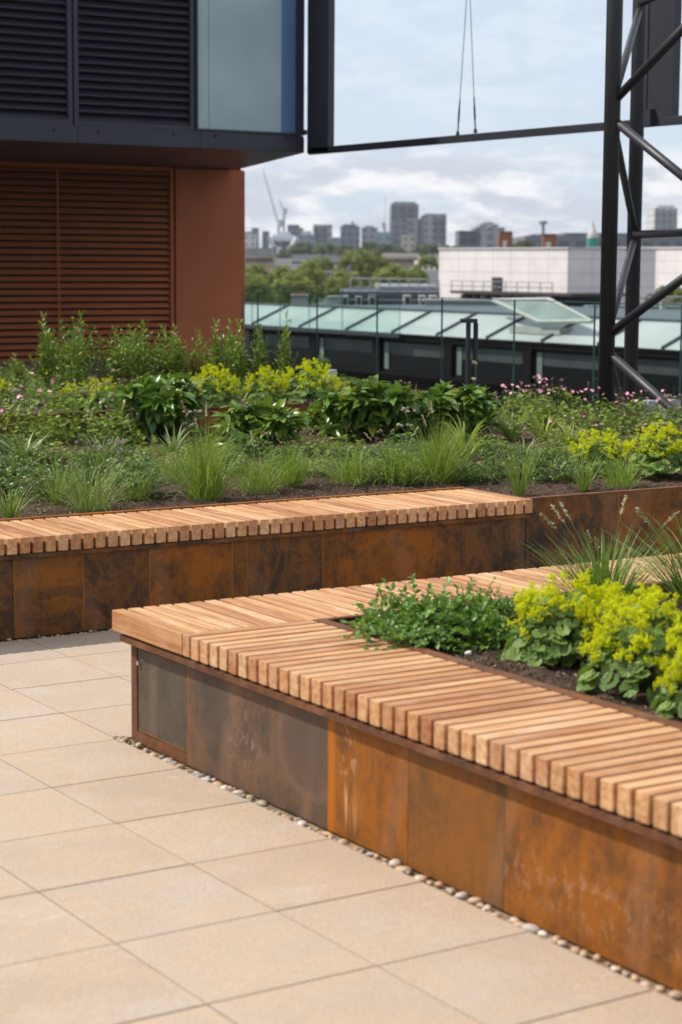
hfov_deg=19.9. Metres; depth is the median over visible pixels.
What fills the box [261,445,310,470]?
lobed leaf clump
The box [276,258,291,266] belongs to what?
terraced house
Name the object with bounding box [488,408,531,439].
strap leaf clump
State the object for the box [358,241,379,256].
dark tree
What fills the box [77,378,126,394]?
pink flowering clump
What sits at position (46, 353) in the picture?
upright shrub
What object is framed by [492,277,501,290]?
doorway
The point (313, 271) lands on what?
plane tree
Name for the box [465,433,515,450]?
pink flowering clump
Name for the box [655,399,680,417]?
concrete block
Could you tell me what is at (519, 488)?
grass tuft
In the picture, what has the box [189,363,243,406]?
yellow flowering clump
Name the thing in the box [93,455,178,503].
grass tuft
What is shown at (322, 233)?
tower block
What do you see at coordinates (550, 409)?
pink flowering clump
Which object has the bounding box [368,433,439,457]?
pink flowering clump
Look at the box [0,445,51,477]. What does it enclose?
trailing evergreen
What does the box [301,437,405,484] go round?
grass tuft
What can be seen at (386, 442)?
flower stem
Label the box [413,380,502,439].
broadleaf shrub
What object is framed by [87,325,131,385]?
upright shrub
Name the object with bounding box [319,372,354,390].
pink flowering clump
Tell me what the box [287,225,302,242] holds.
tower block
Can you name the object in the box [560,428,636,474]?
yellow flowering clump
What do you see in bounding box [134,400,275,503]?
grass tuft
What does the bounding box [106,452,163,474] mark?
trailing evergreen
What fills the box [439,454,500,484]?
trailing evergreen
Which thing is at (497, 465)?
trailing evergreen
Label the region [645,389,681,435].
pink flowering clump
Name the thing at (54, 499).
grass tuft
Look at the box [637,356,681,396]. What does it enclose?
window
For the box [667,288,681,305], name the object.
broadleaf tree
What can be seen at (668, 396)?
flower stem
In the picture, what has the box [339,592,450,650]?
trailing evergreen
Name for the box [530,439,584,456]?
pink flowering clump
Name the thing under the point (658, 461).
yellow flowering clump
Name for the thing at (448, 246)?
dark tree
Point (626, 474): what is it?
grass tuft
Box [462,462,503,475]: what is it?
pink flowering clump
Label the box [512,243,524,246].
dark tree
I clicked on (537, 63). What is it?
sky
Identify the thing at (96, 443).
flower stem
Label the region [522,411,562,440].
strap leaf clump
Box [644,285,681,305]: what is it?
dark tree
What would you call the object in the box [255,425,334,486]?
grass tuft
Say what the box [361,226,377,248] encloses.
tower block
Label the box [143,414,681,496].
soil
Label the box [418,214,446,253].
tower block
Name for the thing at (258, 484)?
grass tuft
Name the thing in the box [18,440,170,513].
grass tuft
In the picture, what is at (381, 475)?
trailing evergreen
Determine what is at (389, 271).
plane tree
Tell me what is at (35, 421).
pink flowering clump
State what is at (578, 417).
pink flowering clump
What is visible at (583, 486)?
grass tuft
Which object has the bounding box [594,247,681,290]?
stone building
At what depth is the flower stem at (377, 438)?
12.07 m
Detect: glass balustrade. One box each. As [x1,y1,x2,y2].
[242,291,681,412]
[245,286,400,337]
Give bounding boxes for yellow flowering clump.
[0,378,13,404]
[59,382,94,408]
[83,376,128,409]
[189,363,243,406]
[242,365,286,404]
[279,357,340,403]
[334,381,349,392]
[501,568,616,666]
[559,578,645,669]
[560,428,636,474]
[576,584,681,702]
[594,578,663,626]
[619,420,681,476]
[650,638,681,718]
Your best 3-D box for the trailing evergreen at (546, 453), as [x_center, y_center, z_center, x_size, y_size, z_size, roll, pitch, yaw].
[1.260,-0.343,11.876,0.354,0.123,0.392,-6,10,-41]
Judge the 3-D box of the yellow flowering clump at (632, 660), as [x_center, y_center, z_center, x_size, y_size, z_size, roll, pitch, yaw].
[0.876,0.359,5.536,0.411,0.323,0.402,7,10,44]
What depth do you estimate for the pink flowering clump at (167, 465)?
11.20 m
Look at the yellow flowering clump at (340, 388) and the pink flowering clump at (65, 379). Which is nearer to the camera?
the yellow flowering clump at (340, 388)
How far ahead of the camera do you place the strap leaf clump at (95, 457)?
11.53 m
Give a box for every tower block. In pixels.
[245,228,258,247]
[245,231,268,247]
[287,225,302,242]
[297,231,314,254]
[313,224,331,254]
[332,237,339,248]
[340,221,359,272]
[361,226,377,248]
[374,232,390,256]
[389,202,418,252]
[402,235,414,252]
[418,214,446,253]
[455,230,480,247]
[471,222,504,247]
[646,205,677,229]
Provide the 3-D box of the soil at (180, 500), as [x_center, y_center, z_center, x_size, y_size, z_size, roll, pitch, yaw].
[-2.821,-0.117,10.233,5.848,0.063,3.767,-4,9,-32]
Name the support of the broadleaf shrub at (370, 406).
on the soil at (566, 489)
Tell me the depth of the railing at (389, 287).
73.48 m
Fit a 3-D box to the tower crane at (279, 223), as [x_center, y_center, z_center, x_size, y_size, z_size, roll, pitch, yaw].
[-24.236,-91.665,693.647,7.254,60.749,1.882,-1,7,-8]
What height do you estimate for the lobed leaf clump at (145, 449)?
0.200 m
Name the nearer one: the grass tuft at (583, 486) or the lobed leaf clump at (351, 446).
the grass tuft at (583, 486)
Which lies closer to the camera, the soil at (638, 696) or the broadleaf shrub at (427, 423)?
the soil at (638, 696)
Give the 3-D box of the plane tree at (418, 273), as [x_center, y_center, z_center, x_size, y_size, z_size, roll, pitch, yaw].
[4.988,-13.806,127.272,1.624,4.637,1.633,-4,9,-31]
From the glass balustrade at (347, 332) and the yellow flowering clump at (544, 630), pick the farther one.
the glass balustrade at (347, 332)
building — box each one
[0,0,304,368]
[245,297,681,414]
[438,247,657,306]
[513,233,681,246]
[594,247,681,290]
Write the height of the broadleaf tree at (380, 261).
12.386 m
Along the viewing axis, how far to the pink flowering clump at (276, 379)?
16.17 m
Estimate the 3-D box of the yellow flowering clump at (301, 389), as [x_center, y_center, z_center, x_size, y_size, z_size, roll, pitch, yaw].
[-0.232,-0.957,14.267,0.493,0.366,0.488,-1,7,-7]
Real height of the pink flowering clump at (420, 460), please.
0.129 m
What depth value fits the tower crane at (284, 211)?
790.64 m
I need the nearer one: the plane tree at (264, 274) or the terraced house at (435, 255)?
the plane tree at (264, 274)
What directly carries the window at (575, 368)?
in the glass roofed building at (412, 354)
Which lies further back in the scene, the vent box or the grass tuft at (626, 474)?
the vent box
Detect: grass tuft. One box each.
[0,474,43,517]
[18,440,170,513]
[18,442,95,503]
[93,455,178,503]
[126,437,230,483]
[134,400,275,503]
[217,431,311,495]
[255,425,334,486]
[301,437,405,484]
[317,426,454,490]
[375,400,495,483]
[497,425,555,495]
[510,495,681,600]
[561,428,611,491]
[587,438,652,487]
[600,507,681,606]
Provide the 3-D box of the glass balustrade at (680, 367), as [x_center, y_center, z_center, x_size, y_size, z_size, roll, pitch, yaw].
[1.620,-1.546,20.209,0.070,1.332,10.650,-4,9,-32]
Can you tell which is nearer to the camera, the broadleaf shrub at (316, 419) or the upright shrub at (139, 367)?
the broadleaf shrub at (316, 419)
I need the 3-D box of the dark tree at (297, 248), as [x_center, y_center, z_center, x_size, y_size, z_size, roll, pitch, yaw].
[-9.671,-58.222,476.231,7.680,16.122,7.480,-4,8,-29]
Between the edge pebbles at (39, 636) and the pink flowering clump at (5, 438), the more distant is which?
the pink flowering clump at (5, 438)
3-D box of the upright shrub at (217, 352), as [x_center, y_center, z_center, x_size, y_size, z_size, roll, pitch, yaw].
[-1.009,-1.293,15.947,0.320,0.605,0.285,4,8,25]
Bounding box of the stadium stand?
[267,232,298,256]
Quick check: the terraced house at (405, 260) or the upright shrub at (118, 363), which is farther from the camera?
the terraced house at (405, 260)
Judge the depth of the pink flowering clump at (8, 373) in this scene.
16.08 m
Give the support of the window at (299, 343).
in the glass roofed building at (412, 354)
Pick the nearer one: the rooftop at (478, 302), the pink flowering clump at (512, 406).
the pink flowering clump at (512, 406)
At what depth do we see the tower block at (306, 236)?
911.21 m
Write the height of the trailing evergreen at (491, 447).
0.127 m
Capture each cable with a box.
[456,0,466,134]
[470,0,476,132]
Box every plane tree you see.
[245,264,274,302]
[245,274,273,302]
[268,265,301,303]
[271,274,319,303]
[292,260,328,304]
[323,271,363,297]
[368,264,413,288]
[405,266,428,283]
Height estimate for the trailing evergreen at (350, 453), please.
0.163 m
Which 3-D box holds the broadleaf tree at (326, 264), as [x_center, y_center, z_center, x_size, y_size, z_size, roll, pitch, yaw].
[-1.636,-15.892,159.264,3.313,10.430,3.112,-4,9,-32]
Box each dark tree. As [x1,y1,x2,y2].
[276,249,289,257]
[288,241,314,257]
[311,243,338,254]
[333,245,354,254]
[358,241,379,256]
[375,243,394,255]
[392,248,408,252]
[411,246,429,255]
[420,244,440,254]
[443,245,460,247]
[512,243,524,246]
[516,240,532,246]
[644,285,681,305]
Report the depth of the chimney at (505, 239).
128.72 m
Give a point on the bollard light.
(468, 322)
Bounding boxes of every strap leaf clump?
[0,428,58,463]
[67,432,129,465]
[140,425,192,456]
[434,414,495,459]
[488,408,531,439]
[500,436,543,456]
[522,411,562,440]
[551,423,596,446]
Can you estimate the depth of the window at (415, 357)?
44.55 m
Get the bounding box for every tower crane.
[263,169,282,231]
[279,198,286,231]
[382,194,385,231]
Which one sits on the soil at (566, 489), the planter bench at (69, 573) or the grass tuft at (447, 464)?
the grass tuft at (447, 464)
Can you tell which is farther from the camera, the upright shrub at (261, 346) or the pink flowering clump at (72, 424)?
the upright shrub at (261, 346)
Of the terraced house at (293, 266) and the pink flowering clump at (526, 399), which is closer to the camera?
the pink flowering clump at (526, 399)
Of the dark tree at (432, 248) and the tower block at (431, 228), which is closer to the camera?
the dark tree at (432, 248)
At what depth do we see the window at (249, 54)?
23.16 m
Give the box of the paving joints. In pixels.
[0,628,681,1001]
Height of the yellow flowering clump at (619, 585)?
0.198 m
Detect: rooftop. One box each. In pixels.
[422,299,499,337]
[543,305,680,348]
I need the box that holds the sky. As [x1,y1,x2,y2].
[241,0,681,256]
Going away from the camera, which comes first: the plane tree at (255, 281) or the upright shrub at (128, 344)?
the upright shrub at (128, 344)
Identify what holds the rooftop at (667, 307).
on the city ground
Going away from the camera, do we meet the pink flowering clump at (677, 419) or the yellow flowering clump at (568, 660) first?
the yellow flowering clump at (568, 660)
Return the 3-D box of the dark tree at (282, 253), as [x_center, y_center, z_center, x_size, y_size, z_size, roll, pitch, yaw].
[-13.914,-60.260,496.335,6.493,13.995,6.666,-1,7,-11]
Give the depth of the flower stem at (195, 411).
11.56 m
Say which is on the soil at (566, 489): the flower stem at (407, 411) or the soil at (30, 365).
the flower stem at (407, 411)
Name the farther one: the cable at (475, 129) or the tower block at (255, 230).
the tower block at (255, 230)
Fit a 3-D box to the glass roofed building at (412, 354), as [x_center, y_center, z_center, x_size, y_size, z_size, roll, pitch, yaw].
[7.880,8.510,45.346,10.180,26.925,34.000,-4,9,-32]
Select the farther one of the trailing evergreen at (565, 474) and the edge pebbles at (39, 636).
the trailing evergreen at (565, 474)
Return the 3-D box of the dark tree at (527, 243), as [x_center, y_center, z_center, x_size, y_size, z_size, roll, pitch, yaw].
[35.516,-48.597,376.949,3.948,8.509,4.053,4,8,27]
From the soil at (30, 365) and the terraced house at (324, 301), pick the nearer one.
the soil at (30, 365)
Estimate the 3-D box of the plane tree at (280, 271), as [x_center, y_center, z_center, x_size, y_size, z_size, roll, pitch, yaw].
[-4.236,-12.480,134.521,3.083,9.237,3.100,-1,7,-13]
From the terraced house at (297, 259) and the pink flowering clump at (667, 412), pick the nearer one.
the pink flowering clump at (667, 412)
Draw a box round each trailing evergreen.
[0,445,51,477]
[0,449,89,501]
[42,446,133,484]
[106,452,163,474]
[199,455,258,476]
[326,438,409,464]
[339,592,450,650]
[347,573,524,653]
[360,452,420,485]
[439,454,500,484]
[448,577,522,623]
[463,445,541,480]
[474,440,520,457]
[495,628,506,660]
[510,444,588,483]
[514,445,572,464]
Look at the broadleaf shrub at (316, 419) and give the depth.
13.59 m
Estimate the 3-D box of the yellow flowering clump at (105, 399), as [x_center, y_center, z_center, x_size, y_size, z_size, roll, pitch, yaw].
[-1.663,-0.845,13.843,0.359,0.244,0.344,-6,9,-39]
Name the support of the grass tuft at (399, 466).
on the soil at (180, 500)
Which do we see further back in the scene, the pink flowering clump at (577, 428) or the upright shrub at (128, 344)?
the upright shrub at (128, 344)
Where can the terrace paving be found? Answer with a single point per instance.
(138, 886)
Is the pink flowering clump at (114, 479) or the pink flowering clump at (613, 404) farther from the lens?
the pink flowering clump at (613, 404)
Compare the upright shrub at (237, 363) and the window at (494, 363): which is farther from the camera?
the window at (494, 363)
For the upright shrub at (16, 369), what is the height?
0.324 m
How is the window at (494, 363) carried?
in the glass roofed building at (412, 354)
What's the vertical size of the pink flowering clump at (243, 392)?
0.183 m
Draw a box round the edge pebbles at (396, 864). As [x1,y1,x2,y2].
[113,735,681,1002]
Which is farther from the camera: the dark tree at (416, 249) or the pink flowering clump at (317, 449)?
the dark tree at (416, 249)
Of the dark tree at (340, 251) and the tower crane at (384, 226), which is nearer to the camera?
the dark tree at (340, 251)
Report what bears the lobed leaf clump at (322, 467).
on the soil at (180, 500)
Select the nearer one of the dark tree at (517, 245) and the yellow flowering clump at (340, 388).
the yellow flowering clump at (340, 388)
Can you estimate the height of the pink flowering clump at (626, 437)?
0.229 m
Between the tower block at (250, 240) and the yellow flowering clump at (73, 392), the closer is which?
the yellow flowering clump at (73, 392)
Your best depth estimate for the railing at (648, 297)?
59.62 m
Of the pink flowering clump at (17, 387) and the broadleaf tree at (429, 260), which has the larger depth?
the broadleaf tree at (429, 260)
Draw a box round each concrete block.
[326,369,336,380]
[642,400,655,418]
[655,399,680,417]
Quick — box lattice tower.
[597,0,681,422]
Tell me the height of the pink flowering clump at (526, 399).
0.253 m
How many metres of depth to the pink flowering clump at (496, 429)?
14.01 m
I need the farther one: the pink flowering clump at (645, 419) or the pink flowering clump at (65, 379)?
the pink flowering clump at (65, 379)
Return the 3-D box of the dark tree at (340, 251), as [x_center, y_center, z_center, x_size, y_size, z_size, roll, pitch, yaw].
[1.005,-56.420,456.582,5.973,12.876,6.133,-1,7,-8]
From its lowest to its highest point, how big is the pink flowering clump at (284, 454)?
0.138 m
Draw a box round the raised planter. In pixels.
[0,358,421,478]
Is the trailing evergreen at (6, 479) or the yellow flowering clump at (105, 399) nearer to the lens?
the trailing evergreen at (6, 479)
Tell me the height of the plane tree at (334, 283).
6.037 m
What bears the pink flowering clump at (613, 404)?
on the soil at (566, 489)
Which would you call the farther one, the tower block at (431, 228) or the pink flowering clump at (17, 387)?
the tower block at (431, 228)
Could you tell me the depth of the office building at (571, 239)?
416.00 m
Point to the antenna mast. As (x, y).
(543, 223)
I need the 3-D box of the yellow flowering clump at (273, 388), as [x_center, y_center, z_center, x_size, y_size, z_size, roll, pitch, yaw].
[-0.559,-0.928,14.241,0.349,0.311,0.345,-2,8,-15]
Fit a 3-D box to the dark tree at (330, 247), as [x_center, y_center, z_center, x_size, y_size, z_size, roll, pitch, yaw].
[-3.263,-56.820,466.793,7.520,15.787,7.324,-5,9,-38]
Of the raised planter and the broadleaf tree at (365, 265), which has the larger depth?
the broadleaf tree at (365, 265)
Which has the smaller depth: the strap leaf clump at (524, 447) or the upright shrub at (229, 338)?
the strap leaf clump at (524, 447)
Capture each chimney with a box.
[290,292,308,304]
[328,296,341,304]
[498,231,512,247]
[541,234,555,246]
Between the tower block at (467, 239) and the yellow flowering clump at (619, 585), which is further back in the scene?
the tower block at (467, 239)
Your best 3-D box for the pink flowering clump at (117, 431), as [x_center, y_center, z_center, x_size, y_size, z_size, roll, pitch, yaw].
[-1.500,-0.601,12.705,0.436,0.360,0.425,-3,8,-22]
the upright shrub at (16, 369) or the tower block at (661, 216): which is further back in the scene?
the tower block at (661, 216)
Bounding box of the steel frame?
[304,0,681,154]
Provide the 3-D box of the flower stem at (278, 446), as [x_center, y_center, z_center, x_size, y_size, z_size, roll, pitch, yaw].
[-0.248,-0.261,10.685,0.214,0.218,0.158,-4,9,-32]
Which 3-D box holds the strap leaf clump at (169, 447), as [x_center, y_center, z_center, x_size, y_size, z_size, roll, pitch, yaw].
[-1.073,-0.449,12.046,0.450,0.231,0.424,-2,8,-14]
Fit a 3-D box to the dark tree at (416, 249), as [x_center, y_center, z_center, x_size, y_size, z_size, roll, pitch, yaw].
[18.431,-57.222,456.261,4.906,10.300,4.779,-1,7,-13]
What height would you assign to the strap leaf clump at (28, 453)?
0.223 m
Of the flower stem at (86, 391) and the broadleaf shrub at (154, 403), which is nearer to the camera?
the broadleaf shrub at (154, 403)
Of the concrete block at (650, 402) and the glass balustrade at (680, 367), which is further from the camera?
the glass balustrade at (680, 367)
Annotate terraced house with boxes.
[245,248,275,301]
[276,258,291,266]
[283,264,304,271]
[290,255,347,304]
[319,271,333,304]
[340,283,439,331]
[383,253,419,283]
[410,267,438,285]
[414,254,438,269]
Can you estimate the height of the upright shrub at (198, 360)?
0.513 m
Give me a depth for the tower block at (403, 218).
938.81 m
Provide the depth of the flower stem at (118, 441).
10.68 m
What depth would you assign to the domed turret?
138.32 m
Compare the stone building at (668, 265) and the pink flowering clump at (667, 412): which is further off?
the stone building at (668, 265)
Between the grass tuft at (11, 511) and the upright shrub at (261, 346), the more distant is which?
the upright shrub at (261, 346)
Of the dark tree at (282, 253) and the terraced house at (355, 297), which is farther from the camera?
the dark tree at (282, 253)
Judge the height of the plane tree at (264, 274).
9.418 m
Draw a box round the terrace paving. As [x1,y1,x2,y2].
[0,630,681,1023]
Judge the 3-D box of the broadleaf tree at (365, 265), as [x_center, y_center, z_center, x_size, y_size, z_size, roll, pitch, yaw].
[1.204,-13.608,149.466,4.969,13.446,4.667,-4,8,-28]
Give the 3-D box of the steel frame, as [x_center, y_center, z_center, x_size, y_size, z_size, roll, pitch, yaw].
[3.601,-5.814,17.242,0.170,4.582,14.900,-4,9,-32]
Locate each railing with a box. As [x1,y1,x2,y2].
[350,278,438,291]
[620,296,681,305]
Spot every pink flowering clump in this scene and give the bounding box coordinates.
[0,360,36,387]
[0,372,71,446]
[0,375,51,404]
[0,384,21,407]
[0,428,31,453]
[10,438,85,462]
[12,374,67,408]
[18,382,93,408]
[24,370,119,444]
[27,365,96,389]
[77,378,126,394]
[78,436,146,459]
[79,392,144,446]
[94,471,146,486]
[146,453,199,473]
[167,438,246,461]
[219,432,275,457]
[220,376,253,397]
[252,370,291,387]
[258,448,314,467]
[282,434,343,456]
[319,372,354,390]
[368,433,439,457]
[403,448,457,469]
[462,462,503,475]
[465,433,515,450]
[489,392,516,431]
[491,381,553,426]
[501,384,557,412]
[518,374,596,427]
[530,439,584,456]
[536,410,604,443]
[556,381,636,432]
[584,387,627,416]
[590,414,647,447]
[599,389,673,432]
[620,388,654,420]
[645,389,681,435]
[649,391,681,422]
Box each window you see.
[194,0,304,135]
[259,331,308,363]
[318,335,371,369]
[382,339,443,375]
[454,344,521,382]
[534,349,598,389]
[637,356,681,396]
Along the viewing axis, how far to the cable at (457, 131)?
21.06 m
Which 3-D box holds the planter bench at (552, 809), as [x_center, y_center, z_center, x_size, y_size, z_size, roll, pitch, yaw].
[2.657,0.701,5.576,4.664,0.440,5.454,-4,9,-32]
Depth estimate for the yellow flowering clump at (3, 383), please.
14.15 m
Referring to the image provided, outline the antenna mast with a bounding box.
[539,221,546,233]
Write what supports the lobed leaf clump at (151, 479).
on the soil at (180, 500)
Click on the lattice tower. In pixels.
(616, 93)
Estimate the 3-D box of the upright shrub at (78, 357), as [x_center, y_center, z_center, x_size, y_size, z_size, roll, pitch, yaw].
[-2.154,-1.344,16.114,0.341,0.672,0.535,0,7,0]
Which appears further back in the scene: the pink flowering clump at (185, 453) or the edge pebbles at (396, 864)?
the pink flowering clump at (185, 453)
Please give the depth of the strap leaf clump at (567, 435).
12.89 m
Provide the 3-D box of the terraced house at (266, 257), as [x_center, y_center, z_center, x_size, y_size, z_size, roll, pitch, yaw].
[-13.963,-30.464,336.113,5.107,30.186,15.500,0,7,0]
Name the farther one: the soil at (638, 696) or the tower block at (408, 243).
the tower block at (408, 243)
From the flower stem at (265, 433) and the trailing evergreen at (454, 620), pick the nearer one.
the trailing evergreen at (454, 620)
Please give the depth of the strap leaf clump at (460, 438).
12.06 m
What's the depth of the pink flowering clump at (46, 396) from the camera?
14.03 m
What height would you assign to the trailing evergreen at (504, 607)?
0.153 m
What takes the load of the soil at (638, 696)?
in the planter bench at (552, 809)
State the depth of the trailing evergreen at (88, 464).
10.66 m
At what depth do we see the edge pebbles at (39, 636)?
8.43 m
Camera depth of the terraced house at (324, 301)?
149.13 m
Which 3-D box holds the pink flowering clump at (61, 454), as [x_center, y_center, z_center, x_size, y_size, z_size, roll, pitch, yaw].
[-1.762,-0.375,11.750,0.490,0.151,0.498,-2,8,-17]
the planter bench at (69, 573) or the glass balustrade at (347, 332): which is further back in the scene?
the glass balustrade at (347, 332)
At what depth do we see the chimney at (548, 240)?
128.74 m
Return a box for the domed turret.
[586,220,598,246]
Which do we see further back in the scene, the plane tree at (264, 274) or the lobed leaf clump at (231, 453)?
the plane tree at (264, 274)
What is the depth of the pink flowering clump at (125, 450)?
11.93 m
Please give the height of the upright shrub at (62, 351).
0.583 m
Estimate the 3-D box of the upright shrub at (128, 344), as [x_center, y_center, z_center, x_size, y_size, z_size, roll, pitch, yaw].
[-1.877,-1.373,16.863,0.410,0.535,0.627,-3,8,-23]
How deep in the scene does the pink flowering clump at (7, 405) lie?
13.81 m
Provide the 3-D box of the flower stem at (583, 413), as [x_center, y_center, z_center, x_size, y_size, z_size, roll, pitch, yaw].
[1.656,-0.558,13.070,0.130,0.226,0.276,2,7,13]
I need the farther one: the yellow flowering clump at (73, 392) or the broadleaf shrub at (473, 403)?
the yellow flowering clump at (73, 392)
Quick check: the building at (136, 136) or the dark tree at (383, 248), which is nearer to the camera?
the building at (136, 136)
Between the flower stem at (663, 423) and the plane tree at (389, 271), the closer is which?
the flower stem at (663, 423)
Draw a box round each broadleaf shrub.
[99,370,210,444]
[202,390,311,452]
[301,401,343,434]
[312,374,425,441]
[396,383,446,437]
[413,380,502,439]
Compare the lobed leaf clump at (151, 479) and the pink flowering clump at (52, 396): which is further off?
the pink flowering clump at (52, 396)
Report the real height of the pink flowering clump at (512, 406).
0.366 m
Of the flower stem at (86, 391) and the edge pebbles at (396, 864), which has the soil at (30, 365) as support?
the flower stem at (86, 391)
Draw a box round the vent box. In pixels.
[660,300,667,308]
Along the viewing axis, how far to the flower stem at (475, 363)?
13.94 m
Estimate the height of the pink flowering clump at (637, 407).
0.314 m
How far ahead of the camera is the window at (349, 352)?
46.88 m
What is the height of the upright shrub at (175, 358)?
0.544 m
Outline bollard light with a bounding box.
[460,319,477,385]
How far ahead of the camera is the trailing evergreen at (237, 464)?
11.00 m
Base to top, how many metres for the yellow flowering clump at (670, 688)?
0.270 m
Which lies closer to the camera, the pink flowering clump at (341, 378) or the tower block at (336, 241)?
the pink flowering clump at (341, 378)
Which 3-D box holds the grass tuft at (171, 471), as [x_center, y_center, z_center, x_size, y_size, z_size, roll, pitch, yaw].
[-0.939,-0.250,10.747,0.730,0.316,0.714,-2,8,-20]
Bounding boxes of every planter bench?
[0,409,681,639]
[112,553,681,991]
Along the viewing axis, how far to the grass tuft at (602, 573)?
6.80 m
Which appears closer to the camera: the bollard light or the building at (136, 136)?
the bollard light
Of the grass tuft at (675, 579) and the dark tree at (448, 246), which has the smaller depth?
the grass tuft at (675, 579)
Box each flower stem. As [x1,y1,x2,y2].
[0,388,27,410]
[75,441,99,471]
[79,390,96,403]
[99,439,132,464]
[182,409,202,431]
[258,430,282,474]
[277,445,318,459]
[292,429,316,472]
[372,437,378,447]
[376,429,394,465]
[396,407,415,462]
[471,361,477,385]
[506,422,530,442]
[576,412,597,438]
[640,421,668,434]
[663,394,681,422]
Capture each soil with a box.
[0,359,341,414]
[0,440,421,518]
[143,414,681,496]
[382,597,681,722]
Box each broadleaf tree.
[313,254,334,289]
[329,248,387,293]
[351,249,387,282]
[414,253,438,269]
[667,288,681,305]
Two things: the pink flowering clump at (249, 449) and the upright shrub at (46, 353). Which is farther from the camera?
the upright shrub at (46, 353)
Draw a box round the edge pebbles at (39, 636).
[1,628,111,641]
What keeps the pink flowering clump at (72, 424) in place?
on the soil at (180, 500)
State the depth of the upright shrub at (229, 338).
16.60 m
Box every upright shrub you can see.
[2,352,30,388]
[28,311,61,387]
[48,318,87,382]
[59,310,99,387]
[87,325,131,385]
[106,323,147,382]
[123,319,165,378]
[130,323,188,378]
[158,323,192,378]
[166,327,222,379]
[201,318,232,384]
[222,318,246,379]
[223,318,271,389]
[250,326,272,383]
[273,311,297,386]
[313,352,330,377]
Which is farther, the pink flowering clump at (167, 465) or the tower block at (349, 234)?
the tower block at (349, 234)
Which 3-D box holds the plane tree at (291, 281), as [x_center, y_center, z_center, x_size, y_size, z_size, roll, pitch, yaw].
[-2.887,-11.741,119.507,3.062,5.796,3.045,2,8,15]
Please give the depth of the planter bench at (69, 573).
9.09 m
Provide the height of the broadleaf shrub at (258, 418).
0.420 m
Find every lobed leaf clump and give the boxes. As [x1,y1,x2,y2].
[101,455,172,493]
[126,435,167,461]
[212,446,253,468]
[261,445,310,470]
[305,449,340,476]
[329,434,368,455]
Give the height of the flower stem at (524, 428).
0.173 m
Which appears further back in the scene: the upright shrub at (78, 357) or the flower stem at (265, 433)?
the upright shrub at (78, 357)
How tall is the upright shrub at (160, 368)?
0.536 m
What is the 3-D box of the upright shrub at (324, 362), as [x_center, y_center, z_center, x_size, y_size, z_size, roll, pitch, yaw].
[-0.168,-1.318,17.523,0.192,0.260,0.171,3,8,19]
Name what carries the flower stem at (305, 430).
on the soil at (180, 500)
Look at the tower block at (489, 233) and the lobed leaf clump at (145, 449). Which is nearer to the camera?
the lobed leaf clump at (145, 449)

